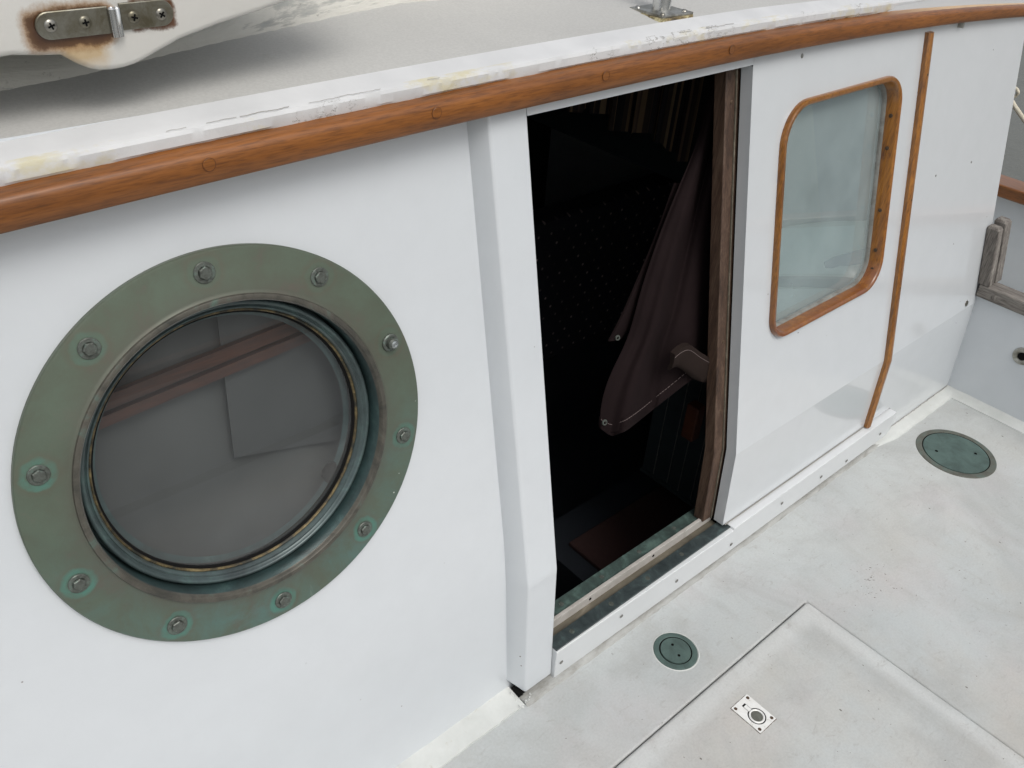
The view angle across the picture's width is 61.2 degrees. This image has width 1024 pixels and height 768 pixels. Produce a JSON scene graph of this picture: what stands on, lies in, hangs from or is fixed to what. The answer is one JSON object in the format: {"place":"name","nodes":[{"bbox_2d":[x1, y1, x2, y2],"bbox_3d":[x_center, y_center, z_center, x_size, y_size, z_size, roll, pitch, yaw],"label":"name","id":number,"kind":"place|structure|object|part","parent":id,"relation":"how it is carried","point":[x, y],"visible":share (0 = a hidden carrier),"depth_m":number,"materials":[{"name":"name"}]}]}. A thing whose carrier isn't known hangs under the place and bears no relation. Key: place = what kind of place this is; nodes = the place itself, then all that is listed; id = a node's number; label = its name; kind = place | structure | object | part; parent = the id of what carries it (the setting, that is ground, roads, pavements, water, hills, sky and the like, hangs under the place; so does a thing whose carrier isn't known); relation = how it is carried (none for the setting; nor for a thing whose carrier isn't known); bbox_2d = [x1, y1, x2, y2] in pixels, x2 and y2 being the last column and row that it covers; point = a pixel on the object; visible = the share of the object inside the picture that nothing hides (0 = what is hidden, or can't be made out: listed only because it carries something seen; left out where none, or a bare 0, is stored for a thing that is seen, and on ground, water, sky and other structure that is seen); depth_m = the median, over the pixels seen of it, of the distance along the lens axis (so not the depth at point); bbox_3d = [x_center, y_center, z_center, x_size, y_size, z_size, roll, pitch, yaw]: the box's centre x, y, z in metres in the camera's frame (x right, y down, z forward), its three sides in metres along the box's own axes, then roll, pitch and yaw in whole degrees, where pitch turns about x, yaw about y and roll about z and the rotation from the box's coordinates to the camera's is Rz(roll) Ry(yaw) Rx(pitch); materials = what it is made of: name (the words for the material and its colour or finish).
{"place":"outdoors","nodes":[
{"label":"outdoors","id":0,"kind":"place"},
{"bbox_2d":[442,399,1023,767],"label":"deck","id":1,"kind":"structure","parent":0,"point":[899,520],"depth_m":1.97,"materials":[{"name":"white paint"}]},
{"bbox_2d":[0,0,1023,767],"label":"boat cabin","id":2,"kind":"object","parent":1,"relation":"on","point":[312,454],"visible":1,"depth_m":1.29,"materials":[{"name":"white paint"}]},
{"bbox_2d":[0,0,433,90],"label":"roof coaming","id":3,"kind":"object","parent":2,"relation":"on","point":[16,71],"visible":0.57,"depth_m":1.12,"materials":[{"name":"grey paint"}]},
{"bbox_2d":[0,0,286,69],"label":"hatch hood","id":4,"kind":"object","parent":3,"relation":"attached to","point":[103,34],"visible":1,"depth_m":0.87,"materials":[{"name":"white paint"}]},
{"bbox_2d":[533,172,678,360],"bbox_3d":[0.220,-0.356,2.778,1.300,0.505,0.100,-24,44,-34],"label":"settee cushion","id":5,"kind":"object","parent":2,"relation":"on","point":[592,249],"visible":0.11,"depth_m":2.73,"materials":[{"name":"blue fabric"}]},
{"bbox_2d":[569,486,692,570],"bbox_3d":[0.393,0.429,2.544,0.440,0.015,0.200,-24,44,-34],"label":"floor mat","id":6,"kind":"object","parent":2,"relation":"on","point":[609,540],"visible":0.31,"depth_m":2.54,"materials":[{"name":"brown fabric"}]},
{"bbox_2d":[567,74,714,161],"bbox_3d":[0.289,-0.724,2.059,0.046,0.276,0.620,-24,44,-34],"label":"striped curtain","id":7,"kind":"object","parent":2,"relation":"hanging from","point":[670,117],"visible":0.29,"depth_m":2.03,"materials":[{"name":"fabric"}]},
{"bbox_2d":[598,76,714,435],"bbox_3d":[0.312,-0.233,1.704,0.385,0.658,0.182,-24,44,-34],"label":"canvas curtain","id":8,"kind":"object","parent":2,"relation":"hanging from","point":[663,323],"visible":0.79,"depth_m":1.73,"materials":[{"name":"brown fabric"}]},
{"bbox_2d":[630,0,692,21],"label":"stanchion","id":9,"kind":"object","parent":2,"relation":"on","point":[661,10],"visible":0.91,"depth_m":1.44,"materials":[{"name":"metal"}]},
{"bbox_3d":[0.694,-0.389,1.902,0.530,0.549,0.162,-24,44,-34],"label":"window","id":10,"kind":"part","parent":2,"relation":"part of","materials":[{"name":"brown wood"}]},
{"bbox_2d":[652,632,699,670],"bbox_3d":[0.347,0.568,1.838,0.101,0.010,0.101,-24,44,-34],"label":"deck plate","id":11,"kind":"object","parent":1,"relation":"on","point":[675,651],"visible":1,"depth_m":1.83,"materials":[{"name":"green metal"}]},
{"bbox_2d":[565,478,1022,760],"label":"deck grit","id":12,"kind":"object","parent":1,"relation":"on","point":[855,605],"visible":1,"depth_m":2.00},
{"bbox_2d":[616,603,1023,767],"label":"deck hatch","id":13,"kind":"object","parent":1,"relation":"in","point":[806,685],"visible":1,"depth_m":1.72,"materials":[{"name":"white plastic"}]},
{"bbox_2d":[916,429,996,478],"bbox_3d":[1.259,0.197,2.458,0.216,0.010,0.216,-24,44,-34],"label":"deck plate","id":14,"kind":"object","parent":1,"relation":"on","point":[955,453],"visible":1,"depth_m":2.45,"materials":[{"name":"green metal"}]},
{"bbox_2d":[948,216,1023,433],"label":"cockpit bulkhead","id":15,"kind":"object","parent":1,"relation":"on","point":[987,377],"visible":1,"depth_m":2.57,"materials":[{"name":"white paint"}]},
{"bbox_2d":[1001,43,1023,181],"bbox_3d":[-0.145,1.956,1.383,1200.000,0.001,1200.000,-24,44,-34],"label":"water","id":16,"kind":"structure","parent":0,"point":[1013,164],"depth_m":7.66,"materials":[{"name":"grey liquid"}]},
{"bbox_2d":[1012,87,1023,122],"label":"mooring rope","id":17,"kind":"object","parent":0,"point":[1018,111],"visible":0.34,"depth_m":3.12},
{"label":"far deck","id":18,"kind":"structure","parent":0,"visible":0},
{"bbox_2d":[992,174,1023,292],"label":"transom","id":19,"kind":"object","parent":18,"relation":"attached to","point":[1010,200],"depth_m":3.02,"materials":[{"name":"white paint"}]}
]}

